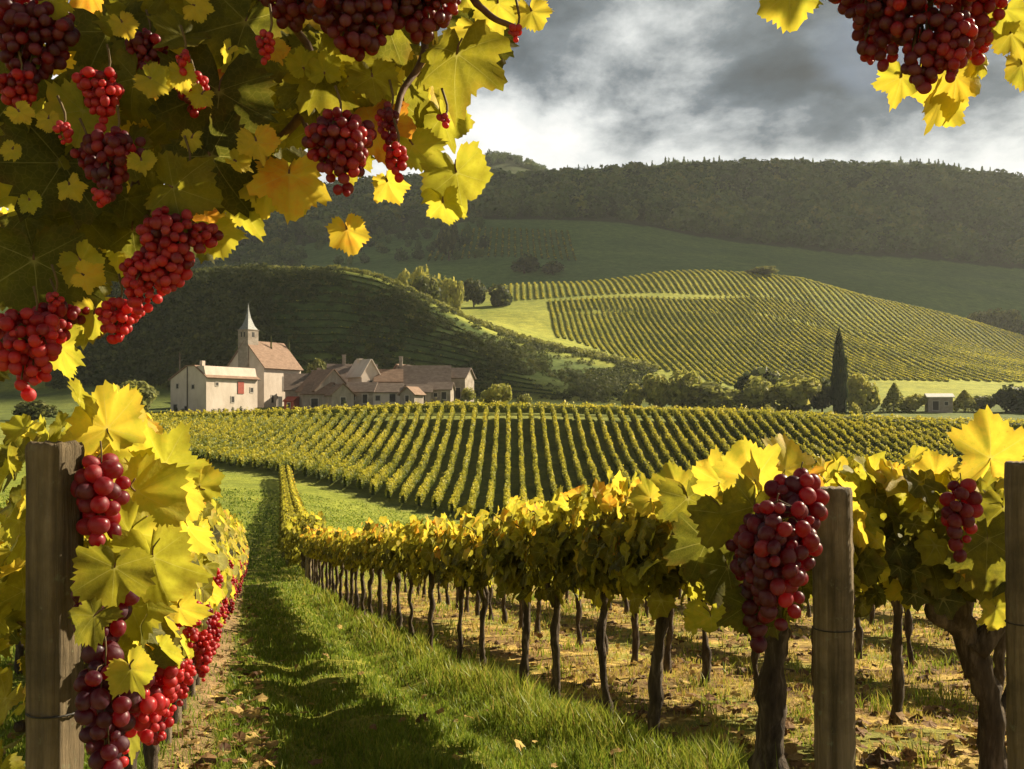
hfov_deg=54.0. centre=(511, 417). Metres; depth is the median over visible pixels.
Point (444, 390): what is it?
house
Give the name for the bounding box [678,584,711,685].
grapevine
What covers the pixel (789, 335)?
vine row
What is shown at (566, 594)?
grapevine
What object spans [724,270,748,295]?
vine row
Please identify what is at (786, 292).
vine row
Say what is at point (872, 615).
grapevine
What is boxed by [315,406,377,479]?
vine row
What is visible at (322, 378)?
house
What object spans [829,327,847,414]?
cypress
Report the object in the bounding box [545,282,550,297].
vine row
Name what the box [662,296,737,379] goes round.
vine row
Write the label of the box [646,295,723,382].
vine row
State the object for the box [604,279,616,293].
vine row
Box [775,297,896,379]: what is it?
vine row
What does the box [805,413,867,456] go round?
vine row
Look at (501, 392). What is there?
tree
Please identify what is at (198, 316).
hillside undergrowth
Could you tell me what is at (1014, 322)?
tree
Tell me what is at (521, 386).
vine row
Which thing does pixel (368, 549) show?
grapevine
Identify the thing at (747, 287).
vine row
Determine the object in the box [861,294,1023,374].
vine row
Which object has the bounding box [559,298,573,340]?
vine row
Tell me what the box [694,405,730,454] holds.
vine row
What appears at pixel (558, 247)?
vine row
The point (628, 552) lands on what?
grapevine
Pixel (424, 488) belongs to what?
vine row
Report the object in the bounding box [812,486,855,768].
wooden post
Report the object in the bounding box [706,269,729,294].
vine row
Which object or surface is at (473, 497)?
vine row
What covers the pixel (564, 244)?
vine row
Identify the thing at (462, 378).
house
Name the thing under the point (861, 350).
vine row
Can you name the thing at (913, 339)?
vine row
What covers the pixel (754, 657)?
grapevine
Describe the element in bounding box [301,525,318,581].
grapevine
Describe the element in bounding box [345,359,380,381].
house
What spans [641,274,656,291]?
vine row
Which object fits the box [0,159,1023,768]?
ground
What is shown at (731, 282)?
vine row
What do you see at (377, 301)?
vine row
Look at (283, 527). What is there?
grapevine
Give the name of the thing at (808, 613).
grapevine
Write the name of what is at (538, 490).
vine row
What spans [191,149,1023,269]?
forest
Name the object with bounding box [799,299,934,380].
vine row
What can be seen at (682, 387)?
bush
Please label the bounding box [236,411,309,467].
vine row
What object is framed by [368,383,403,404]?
house
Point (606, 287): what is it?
vine row
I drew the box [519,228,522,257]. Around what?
vine row
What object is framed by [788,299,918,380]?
vine row
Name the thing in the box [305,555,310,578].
wooden post
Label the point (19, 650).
grapevine
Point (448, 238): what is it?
tree
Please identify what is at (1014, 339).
vine row
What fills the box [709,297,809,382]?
vine row
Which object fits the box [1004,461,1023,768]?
wooden post
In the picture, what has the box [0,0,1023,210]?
sky
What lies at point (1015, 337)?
vine row
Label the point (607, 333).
vine row
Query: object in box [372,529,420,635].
grapevine
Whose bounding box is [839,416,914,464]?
vine row
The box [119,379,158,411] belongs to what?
bush
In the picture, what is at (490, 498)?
vine row
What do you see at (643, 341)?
vine row
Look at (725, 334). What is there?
vine row
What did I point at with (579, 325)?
vine row
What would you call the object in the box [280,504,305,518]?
grapevine
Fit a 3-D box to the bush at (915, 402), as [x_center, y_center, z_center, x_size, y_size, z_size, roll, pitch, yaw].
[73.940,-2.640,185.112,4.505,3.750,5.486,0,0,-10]
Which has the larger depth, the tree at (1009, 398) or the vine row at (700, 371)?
the vine row at (700, 371)
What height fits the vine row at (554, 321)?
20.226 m
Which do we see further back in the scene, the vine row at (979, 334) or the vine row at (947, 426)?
the vine row at (979, 334)
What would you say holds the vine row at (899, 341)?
on the ground at (608, 247)
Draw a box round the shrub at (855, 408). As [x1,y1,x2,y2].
[849,402,861,415]
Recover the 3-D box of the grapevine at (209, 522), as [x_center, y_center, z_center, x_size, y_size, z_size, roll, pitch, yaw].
[-1.469,0.853,4.356,0.459,1.269,0.817,0,0,-15]
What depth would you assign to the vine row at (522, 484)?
95.13 m
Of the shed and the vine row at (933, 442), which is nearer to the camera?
the vine row at (933, 442)
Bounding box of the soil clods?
[196,602,1005,768]
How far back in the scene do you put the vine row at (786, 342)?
317.04 m
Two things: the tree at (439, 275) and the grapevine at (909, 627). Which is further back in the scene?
the tree at (439, 275)
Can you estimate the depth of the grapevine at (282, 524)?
29.24 m
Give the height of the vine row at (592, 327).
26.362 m
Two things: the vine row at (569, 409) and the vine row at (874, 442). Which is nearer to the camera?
the vine row at (874, 442)
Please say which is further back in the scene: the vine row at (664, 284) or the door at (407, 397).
the vine row at (664, 284)
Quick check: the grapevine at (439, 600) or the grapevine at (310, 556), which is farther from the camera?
the grapevine at (310, 556)
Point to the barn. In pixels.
(419, 374)
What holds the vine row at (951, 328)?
on the ground at (608, 247)
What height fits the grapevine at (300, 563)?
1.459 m
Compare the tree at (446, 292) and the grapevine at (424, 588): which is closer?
the grapevine at (424, 588)
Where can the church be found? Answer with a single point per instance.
(274, 363)
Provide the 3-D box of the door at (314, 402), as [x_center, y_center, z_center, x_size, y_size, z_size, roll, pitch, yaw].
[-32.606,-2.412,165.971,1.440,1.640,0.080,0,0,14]
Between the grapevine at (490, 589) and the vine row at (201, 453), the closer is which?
the grapevine at (490, 589)
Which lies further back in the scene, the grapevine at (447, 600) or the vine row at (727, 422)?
the vine row at (727, 422)
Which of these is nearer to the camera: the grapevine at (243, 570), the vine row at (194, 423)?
the grapevine at (243, 570)
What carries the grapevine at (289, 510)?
on the ground at (608, 247)
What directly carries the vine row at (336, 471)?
on the ground at (608, 247)
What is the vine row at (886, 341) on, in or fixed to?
on the ground at (608, 247)
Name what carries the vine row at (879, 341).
on the ground at (608, 247)
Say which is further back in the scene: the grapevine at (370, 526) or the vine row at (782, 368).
the vine row at (782, 368)
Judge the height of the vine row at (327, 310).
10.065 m
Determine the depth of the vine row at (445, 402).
125.14 m
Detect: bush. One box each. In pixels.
[12,400,60,419]
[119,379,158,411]
[460,387,475,400]
[510,252,540,273]
[515,393,532,404]
[541,260,564,273]
[620,383,644,407]
[642,373,673,407]
[666,370,702,407]
[688,381,748,409]
[740,266,778,274]
[743,375,774,410]
[769,374,821,411]
[809,376,833,411]
[904,393,927,411]
[973,395,997,410]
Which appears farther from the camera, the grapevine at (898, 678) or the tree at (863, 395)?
the tree at (863, 395)
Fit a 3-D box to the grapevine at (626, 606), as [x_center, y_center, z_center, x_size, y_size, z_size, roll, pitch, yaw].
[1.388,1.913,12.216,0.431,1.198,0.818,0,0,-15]
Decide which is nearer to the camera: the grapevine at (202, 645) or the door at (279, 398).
the grapevine at (202, 645)
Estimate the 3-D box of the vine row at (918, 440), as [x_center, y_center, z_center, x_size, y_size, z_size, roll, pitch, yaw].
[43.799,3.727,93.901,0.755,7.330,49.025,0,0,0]
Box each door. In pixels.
[277,396,282,406]
[310,398,318,407]
[340,397,345,405]
[362,394,367,403]
[389,393,395,402]
[405,395,409,401]
[441,391,446,399]
[455,387,460,398]
[932,401,938,410]
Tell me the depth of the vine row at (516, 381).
221.00 m
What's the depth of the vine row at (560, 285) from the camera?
396.19 m
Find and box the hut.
[924,393,954,412]
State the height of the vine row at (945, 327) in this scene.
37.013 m
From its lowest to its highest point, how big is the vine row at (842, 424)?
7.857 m
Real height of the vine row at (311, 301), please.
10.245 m
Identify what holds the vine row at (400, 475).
on the ground at (608, 247)
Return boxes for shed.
[283,396,299,409]
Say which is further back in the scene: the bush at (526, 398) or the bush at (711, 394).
the bush at (711, 394)
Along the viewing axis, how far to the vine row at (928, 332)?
365.00 m
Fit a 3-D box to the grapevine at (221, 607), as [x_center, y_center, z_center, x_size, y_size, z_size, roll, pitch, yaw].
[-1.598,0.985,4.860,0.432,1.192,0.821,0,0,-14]
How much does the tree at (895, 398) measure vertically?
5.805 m
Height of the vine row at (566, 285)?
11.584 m
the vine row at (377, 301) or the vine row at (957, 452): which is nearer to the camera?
the vine row at (957, 452)
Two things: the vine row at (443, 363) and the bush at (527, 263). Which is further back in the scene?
the bush at (527, 263)
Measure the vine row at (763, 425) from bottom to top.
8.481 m
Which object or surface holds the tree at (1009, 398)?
on the ground at (608, 247)
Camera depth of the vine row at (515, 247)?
641.65 m
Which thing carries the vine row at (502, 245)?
on the ground at (608, 247)
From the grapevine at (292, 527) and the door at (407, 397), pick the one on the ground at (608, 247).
the grapevine at (292, 527)
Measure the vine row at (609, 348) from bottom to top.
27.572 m
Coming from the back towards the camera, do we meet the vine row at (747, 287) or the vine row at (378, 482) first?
the vine row at (747, 287)
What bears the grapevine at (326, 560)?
on the ground at (608, 247)
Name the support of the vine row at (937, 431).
on the ground at (608, 247)
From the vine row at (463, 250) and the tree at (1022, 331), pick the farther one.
the vine row at (463, 250)
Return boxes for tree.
[306,358,326,373]
[394,268,411,285]
[409,264,428,284]
[410,275,440,300]
[427,273,442,298]
[435,220,458,260]
[440,275,458,306]
[452,281,464,308]
[462,277,486,306]
[479,383,511,403]
[487,283,512,305]
[733,366,785,407]
[847,372,880,411]
[878,382,909,411]
[953,389,979,411]
[967,311,987,322]
[982,307,1007,328]
[992,384,1023,412]
[1000,309,1023,332]
[1020,321,1023,335]
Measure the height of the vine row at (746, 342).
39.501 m
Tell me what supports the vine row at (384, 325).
on the ground at (608, 247)
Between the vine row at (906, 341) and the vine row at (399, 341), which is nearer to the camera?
the vine row at (399, 341)
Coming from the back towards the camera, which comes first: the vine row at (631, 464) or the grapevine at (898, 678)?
the vine row at (631, 464)
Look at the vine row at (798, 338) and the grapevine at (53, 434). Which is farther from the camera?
the vine row at (798, 338)
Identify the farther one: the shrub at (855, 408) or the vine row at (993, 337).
the vine row at (993, 337)
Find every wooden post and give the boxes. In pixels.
[25,440,84,768]
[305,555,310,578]
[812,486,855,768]
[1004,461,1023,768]
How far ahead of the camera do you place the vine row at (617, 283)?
397.13 m
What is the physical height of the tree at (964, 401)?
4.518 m
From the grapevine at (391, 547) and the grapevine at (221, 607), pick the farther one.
the grapevine at (391, 547)
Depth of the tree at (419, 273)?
336.71 m
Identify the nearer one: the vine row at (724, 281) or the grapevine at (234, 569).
the grapevine at (234, 569)
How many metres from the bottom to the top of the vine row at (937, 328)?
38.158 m
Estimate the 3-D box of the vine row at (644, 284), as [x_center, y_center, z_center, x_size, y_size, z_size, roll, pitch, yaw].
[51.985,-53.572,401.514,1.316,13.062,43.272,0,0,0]
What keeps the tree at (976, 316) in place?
on the ground at (608, 247)
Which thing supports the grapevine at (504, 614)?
on the ground at (608, 247)
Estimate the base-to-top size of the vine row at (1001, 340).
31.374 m
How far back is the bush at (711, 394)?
180.84 m
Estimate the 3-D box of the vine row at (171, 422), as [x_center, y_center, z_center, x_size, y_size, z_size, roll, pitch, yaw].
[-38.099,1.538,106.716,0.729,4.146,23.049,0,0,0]
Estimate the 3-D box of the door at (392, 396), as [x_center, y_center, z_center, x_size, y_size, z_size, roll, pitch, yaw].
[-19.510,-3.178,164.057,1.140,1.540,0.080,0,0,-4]
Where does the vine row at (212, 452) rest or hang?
on the ground at (608, 247)
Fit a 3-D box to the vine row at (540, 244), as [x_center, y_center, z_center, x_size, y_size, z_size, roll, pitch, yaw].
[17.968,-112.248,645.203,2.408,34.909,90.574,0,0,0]
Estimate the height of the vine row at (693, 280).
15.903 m
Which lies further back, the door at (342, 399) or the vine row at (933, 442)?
the door at (342, 399)
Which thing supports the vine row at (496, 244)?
on the ground at (608, 247)
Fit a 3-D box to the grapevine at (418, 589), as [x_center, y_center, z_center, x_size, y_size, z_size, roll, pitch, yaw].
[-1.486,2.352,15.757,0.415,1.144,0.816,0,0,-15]
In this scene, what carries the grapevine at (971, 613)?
on the ground at (608, 247)
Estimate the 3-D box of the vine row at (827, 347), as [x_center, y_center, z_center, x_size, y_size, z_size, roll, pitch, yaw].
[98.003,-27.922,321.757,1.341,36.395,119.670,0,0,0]
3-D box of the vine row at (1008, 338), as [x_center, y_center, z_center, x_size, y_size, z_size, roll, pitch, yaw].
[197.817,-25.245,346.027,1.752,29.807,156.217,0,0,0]
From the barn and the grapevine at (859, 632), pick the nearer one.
the grapevine at (859, 632)
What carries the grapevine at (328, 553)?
on the ground at (608, 247)
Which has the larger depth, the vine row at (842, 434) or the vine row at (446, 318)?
the vine row at (446, 318)
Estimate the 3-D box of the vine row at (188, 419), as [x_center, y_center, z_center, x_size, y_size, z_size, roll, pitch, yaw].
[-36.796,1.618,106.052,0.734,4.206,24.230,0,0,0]
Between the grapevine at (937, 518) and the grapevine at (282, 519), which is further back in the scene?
the grapevine at (282, 519)
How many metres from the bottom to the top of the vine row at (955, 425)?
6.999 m
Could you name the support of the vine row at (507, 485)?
on the ground at (608, 247)
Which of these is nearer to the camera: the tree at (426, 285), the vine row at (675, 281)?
the tree at (426, 285)
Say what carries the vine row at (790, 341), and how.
on the ground at (608, 247)
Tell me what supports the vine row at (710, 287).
on the ground at (608, 247)
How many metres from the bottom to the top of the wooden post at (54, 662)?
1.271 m
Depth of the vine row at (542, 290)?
394.71 m
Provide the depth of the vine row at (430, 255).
619.62 m
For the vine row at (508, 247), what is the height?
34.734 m
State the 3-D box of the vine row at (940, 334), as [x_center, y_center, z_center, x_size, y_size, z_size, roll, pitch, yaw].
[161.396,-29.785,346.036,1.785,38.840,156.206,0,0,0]
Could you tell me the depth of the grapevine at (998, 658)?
3.94 m
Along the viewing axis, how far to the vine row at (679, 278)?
397.34 m
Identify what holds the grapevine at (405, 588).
on the ground at (608, 247)
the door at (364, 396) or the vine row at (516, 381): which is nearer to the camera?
the door at (364, 396)
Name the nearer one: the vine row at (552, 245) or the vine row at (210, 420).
the vine row at (210, 420)
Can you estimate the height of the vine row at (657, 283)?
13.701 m
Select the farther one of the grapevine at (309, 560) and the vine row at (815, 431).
the vine row at (815, 431)
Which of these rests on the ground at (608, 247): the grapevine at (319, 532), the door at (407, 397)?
the grapevine at (319, 532)
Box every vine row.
[145,401,1022,422]
[151,399,1023,421]
[152,400,1023,429]
[152,414,166,421]
[156,414,176,425]
[162,414,187,431]
[163,375,560,395]
[163,414,199,433]
[185,413,211,429]
[188,412,255,454]
[189,414,222,434]
[189,414,243,445]
[190,413,232,439]
[194,411,267,459]
[204,410,278,461]
[215,412,287,463]
[226,411,299,465]
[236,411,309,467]
[251,409,322,467]
[263,410,332,469]
[268,340,524,375]
[270,309,482,344]
[271,272,421,299]
[271,291,465,329]
[272,277,435,309]
[273,300,473,337]
[273,317,490,352]
[274,408,344,472]
[275,283,448,319]
[275,325,501,360]
[281,332,517,368]
[290,349,535,380]
[290,408,354,473]
[296,358,544,386]
[301,407,366,476]
[303,368,552,391]
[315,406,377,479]
[328,406,388,482]
[341,403,398,486]
[356,404,410,489]
[369,404,422,494]
[384,402,433,498]
[399,403,443,502]
[415,406,454,505]
[427,235,437,260]
[431,402,465,509]
[448,405,477,512]
[461,234,467,259]
[467,228,474,258]
[467,405,488,514]
[481,227,486,257]
[484,406,499,517]
[494,227,498,256]
[500,227,504,256]
[502,404,510,506]
[507,228,510,256]
[513,228,516,257]
[515,283,518,299]
[517,405,527,501]
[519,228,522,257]
[522,282,524,299]
[525,228,529,255]
[527,282,531,299]
[528,405,544,503]
[531,228,536,256]
[533,282,538,298]
[537,229,543,258]
[539,281,544,298]
[540,407,559,508]
[543,229,549,258]
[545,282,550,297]
[548,299,560,337]
[549,229,556,259]
[550,406,580,506]
[551,281,557,296]
[554,299,566,338]
[555,230,562,259]
[557,281,563,296]
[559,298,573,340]
[560,230,569,260]
[561,406,589,489]
[563,281,570,296]
[565,298,581,343]
[566,230,576,260]
[569,281,577,295]
[570,298,589,345]
[573,407,600,483]
[575,281,583,295]
[576,297,597,348]
[581,281,590,294]
[581,297,606,351]
[584,408,628,501]
[586,297,614,353]
[587,280,597,294]
[592,297,623,355]
[593,280,603,294]
[595,407,631,488]
[597,296,632,358]
[599,279,610,293]
[602,296,639,359]
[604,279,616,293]
[606,407,644,481]
[608,296,648,362]
[611,278,623,293]
[613,296,661,369]
[617,277,629,292]
[617,407,656,479]
[618,296,670,371]
[623,276,636,292]
[624,296,679,371]
[629,276,644,292]
[629,296,688,372]
[629,408,662,472]
[634,275,649,292]
[634,296,699,375]
[640,295,712,380]
[640,408,679,466]
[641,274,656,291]
[646,273,663,292]
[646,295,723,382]
[649,407,691,471]
[651,296,733,385]
[652,272,669,292]
[656,296,736,382]
[659,271,676,292]
[661,407,700,465]
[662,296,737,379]
[664,271,683,293]
[667,296,742,376]
[670,271,689,293]
[673,297,744,373]
[673,407,709,459]
[676,270,695,293]
[678,297,750,372]
[682,269,702,293]
[683,297,752,370]
[683,404,724,455]
[688,270,709,293]
[688,297,758,371]
[694,269,716,294]
[694,296,769,372]
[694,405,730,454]
[698,297,780,374]
[700,269,722,294]
[704,297,789,375]
[705,407,735,447]
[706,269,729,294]
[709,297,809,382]
[712,269,735,295]
[714,297,805,377]
[716,408,743,440]
[718,270,742,294]
[719,296,817,379]
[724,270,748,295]
[724,296,830,382]
[727,408,764,449]
[729,296,830,381]
[730,271,755,295]
[735,271,762,296]
[735,296,830,376]
[739,296,831,373]
[739,406,770,444]
[741,272,768,297]
[745,295,849,378]
[747,272,774,298]
[749,295,857,378]
[750,409,813,467]
[755,272,779,298]
[755,295,857,374]
[759,295,873,379]
[761,273,787,300]
[761,409,819,465]
[764,295,880,379]
[766,274,795,302]
[769,296,888,379]
[771,273,800,303]
[773,411,832,461]
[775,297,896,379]
[777,274,807,304]
[780,297,903,379]
[783,275,814,305]
[785,298,911,379]
[785,411,843,456]
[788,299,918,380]
[789,276,949,379]
[794,276,961,379]
[794,299,926,380]
[795,410,859,457]
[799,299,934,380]
[800,277,971,380]
[804,300,942,380]
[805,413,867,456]
[808,279,982,380]
[809,301,949,381]
[815,281,991,381]
[816,413,893,460]
[822,283,1002,381]
[829,416,911,467]
[830,285,1012,381]
[835,286,1022,381]
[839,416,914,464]
[843,289,1023,380]
[849,291,1023,377]
[852,418,907,456]
[856,292,1023,376]
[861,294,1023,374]
[862,418,909,453]
[869,296,1022,373]
[873,417,961,464]
[875,297,1023,372]
[881,418,960,463]
[882,299,1022,371]
[887,300,1023,371]
[893,301,1023,369]
[896,419,962,463]
[901,302,1023,367]
[906,419,963,455]
[907,304,1023,365]
[914,305,1023,364]
[919,422,955,447]
[920,307,1023,363]
[926,419,950,433]
[927,308,1021,361]
[934,310,1023,361]
[937,419,952,431]
[941,311,1022,360]
[947,313,1023,360]
[949,421,961,429]
[954,315,1023,359]
[961,317,1023,357]
[969,319,1023,355]
[974,320,1023,352]
[981,322,1023,349]
[990,325,1023,346]
[996,327,1023,343]
[1002,329,1023,340]
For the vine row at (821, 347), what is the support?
on the ground at (608, 247)
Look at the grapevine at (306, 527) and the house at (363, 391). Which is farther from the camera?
the house at (363, 391)
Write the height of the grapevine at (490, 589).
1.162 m
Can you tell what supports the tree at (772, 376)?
on the ground at (608, 247)
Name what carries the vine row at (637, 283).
on the ground at (608, 247)
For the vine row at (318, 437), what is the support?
on the ground at (608, 247)
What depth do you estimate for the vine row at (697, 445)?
106.31 m
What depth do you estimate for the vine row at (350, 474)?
94.02 m
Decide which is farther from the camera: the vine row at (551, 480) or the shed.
the shed
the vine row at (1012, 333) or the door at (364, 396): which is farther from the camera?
the vine row at (1012, 333)
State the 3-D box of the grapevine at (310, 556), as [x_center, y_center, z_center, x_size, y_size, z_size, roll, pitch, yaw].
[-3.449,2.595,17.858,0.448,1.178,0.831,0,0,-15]
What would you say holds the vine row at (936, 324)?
on the ground at (608, 247)
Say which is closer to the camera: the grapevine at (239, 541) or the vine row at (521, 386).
the grapevine at (239, 541)
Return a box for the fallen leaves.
[0,592,1006,768]
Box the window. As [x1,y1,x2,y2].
[375,395,380,400]
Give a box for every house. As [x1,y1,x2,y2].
[168,361,260,412]
[283,368,320,397]
[295,369,346,408]
[300,382,334,408]
[324,383,356,407]
[327,355,377,382]
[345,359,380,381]
[346,382,377,405]
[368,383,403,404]
[373,369,402,382]
[397,386,425,404]
[406,384,432,402]
[427,382,455,401]
[451,368,475,401]
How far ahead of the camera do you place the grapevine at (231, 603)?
6.54 m
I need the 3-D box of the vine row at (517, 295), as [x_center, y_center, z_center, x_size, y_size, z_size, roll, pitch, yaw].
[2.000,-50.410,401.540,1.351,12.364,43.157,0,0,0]
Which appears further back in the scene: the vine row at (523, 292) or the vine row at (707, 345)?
the vine row at (523, 292)
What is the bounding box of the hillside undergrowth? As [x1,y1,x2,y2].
[45,262,660,402]
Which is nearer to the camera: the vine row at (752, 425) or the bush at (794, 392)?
the vine row at (752, 425)
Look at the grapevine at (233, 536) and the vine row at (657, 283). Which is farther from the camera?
the vine row at (657, 283)
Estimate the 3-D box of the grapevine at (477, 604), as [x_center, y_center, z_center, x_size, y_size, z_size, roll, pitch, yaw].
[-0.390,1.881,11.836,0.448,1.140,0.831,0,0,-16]
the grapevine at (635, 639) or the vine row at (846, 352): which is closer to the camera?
the grapevine at (635, 639)
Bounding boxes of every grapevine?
[0,0,1023,401]
[0,378,224,768]
[0,526,11,550]
[2,386,196,768]
[14,628,24,674]
[84,520,215,768]
[142,526,222,768]
[157,490,220,744]
[172,501,227,723]
[181,508,228,710]
[186,499,232,696]
[195,516,233,684]
[207,535,238,666]
[215,500,234,627]
[217,503,237,587]
[221,515,241,633]
[222,515,243,631]
[223,509,239,598]
[224,512,243,626]
[225,527,244,621]
[227,528,240,598]
[227,531,244,617]
[233,513,245,579]
[239,533,246,569]
[240,521,248,564]
[277,511,325,568]
[277,519,313,567]
[279,498,305,515]
[279,501,303,520]
[280,493,298,503]
[280,503,303,515]
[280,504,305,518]
[280,507,306,526]
[280,509,304,533]
[280,511,307,536]
[280,511,323,567]
[280,513,308,562]
[280,516,325,569]
[281,513,314,567]
[299,528,313,581]
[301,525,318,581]
[302,535,315,586]
[305,530,318,585]
[307,537,320,586]
[310,527,327,589]
[313,526,332,590]
[315,533,332,591]
[318,528,340,594]
[321,529,345,597]
[325,530,346,600]
[329,526,353,605]
[333,528,362,605]
[337,530,368,610]
[343,536,365,615]
[349,527,381,614]
[356,516,391,618]
[363,523,406,629]
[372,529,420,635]
[380,520,428,641]
[399,515,454,653]
[404,573,407,592]
[416,581,419,595]
[419,512,491,668]
[422,523,433,597]
[437,581,441,603]
[441,504,518,671]
[445,583,449,604]
[450,524,459,608]
[464,587,469,611]
[471,541,493,619]
[475,499,575,694]
[475,590,480,615]
[491,495,598,702]
[501,594,507,623]
[518,588,523,629]
[530,478,648,717]
[534,586,541,632]
[565,591,568,602]
[574,594,582,646]
[582,468,711,740]
[604,632,608,654]
[624,598,628,613]
[628,433,890,768]
[630,613,639,664]
[644,599,648,617]
[663,586,681,673]
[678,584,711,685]
[751,595,811,700]
[805,600,811,617]
[810,583,877,702]
[822,405,1023,768]
[854,594,863,658]
[868,604,874,626]
[878,583,904,724]
[904,608,914,668]
[963,602,975,678]
[992,633,1005,691]
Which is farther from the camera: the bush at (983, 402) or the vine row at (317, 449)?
the bush at (983, 402)
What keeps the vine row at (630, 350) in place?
on the ground at (608, 247)
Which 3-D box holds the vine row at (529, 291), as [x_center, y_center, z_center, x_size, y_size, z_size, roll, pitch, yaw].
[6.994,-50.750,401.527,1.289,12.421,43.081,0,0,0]
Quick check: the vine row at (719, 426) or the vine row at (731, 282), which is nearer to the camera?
the vine row at (719, 426)
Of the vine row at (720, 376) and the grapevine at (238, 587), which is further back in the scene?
the vine row at (720, 376)
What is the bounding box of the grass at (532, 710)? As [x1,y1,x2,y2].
[0,486,1006,768]
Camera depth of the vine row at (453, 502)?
89.90 m
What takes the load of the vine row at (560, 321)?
on the ground at (608, 247)
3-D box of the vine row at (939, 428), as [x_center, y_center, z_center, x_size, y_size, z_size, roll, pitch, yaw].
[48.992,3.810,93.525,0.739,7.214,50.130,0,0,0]
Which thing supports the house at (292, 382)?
on the ground at (608, 247)
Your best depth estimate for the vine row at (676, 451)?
103.81 m
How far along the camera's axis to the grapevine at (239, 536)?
11.00 m
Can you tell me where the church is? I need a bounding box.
[226,303,303,407]
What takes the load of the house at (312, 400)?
on the ground at (608, 247)
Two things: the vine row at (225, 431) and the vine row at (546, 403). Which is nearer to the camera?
the vine row at (225, 431)
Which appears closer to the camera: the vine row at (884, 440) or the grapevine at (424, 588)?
the grapevine at (424, 588)
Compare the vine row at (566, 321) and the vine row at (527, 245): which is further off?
the vine row at (527, 245)
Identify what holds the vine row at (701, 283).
on the ground at (608, 247)
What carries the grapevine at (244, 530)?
on the ground at (608, 247)
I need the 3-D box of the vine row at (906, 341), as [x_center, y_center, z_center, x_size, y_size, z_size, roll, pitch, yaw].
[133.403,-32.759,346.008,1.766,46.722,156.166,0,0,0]
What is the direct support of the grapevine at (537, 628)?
on the ground at (608, 247)
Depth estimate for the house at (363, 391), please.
164.04 m
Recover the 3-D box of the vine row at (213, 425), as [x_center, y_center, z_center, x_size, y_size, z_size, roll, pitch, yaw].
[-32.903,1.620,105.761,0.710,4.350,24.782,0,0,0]
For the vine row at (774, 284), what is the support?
on the ground at (608, 247)
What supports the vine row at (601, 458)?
on the ground at (608, 247)
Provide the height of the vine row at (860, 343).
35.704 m
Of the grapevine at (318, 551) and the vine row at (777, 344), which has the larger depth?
the vine row at (777, 344)
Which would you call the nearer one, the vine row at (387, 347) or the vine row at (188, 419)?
the vine row at (188, 419)
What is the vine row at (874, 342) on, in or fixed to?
on the ground at (608, 247)
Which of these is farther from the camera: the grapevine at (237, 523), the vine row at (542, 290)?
the vine row at (542, 290)
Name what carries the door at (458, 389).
in the house at (462, 378)
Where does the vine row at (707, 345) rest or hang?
on the ground at (608, 247)
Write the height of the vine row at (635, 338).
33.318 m
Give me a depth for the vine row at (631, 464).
101.92 m
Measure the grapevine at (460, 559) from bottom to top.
1.222 m
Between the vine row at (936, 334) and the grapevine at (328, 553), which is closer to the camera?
the grapevine at (328, 553)
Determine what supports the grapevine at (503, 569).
on the ground at (608, 247)
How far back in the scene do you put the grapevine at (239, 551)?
9.55 m
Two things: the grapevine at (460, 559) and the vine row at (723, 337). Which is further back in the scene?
the vine row at (723, 337)
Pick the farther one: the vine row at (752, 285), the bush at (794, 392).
the vine row at (752, 285)
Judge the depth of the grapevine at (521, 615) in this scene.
10.12 m
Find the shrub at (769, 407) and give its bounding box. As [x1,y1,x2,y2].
[761,404,774,411]
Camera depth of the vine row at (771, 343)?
308.90 m
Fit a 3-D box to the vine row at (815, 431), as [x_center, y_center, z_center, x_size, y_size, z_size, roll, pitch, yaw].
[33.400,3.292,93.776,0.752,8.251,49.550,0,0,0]
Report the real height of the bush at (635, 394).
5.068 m
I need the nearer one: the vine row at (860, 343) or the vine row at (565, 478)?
the vine row at (565, 478)
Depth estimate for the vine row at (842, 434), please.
108.69 m
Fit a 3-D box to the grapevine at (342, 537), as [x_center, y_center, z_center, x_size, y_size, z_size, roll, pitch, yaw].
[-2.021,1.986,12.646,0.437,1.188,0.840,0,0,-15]
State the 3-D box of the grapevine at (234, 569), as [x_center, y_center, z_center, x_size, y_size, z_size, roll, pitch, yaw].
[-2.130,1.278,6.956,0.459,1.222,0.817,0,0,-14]
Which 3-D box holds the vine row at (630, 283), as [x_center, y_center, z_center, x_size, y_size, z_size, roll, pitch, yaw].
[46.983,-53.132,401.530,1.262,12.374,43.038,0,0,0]
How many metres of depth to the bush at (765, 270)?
417.15 m
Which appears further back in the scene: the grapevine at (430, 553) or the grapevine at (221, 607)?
the grapevine at (430, 553)
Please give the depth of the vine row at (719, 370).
295.08 m
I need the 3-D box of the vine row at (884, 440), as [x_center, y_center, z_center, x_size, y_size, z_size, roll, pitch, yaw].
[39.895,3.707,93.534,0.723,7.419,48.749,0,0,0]
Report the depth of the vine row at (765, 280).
398.94 m
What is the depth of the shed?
170.03 m
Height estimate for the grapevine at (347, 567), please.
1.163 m
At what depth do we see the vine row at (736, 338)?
315.46 m
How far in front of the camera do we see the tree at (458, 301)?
336.80 m
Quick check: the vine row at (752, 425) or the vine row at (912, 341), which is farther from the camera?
the vine row at (912, 341)
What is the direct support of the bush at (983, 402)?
on the ground at (608, 247)
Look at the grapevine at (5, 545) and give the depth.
5.86 m
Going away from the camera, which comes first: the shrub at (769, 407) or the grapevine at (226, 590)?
the grapevine at (226, 590)
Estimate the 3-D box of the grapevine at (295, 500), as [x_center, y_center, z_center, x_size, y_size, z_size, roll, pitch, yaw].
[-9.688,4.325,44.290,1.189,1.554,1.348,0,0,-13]
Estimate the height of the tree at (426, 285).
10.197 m
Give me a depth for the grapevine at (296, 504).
41.22 m
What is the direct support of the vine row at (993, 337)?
on the ground at (608, 247)
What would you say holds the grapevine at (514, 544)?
on the ground at (608, 247)
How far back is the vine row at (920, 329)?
364.48 m

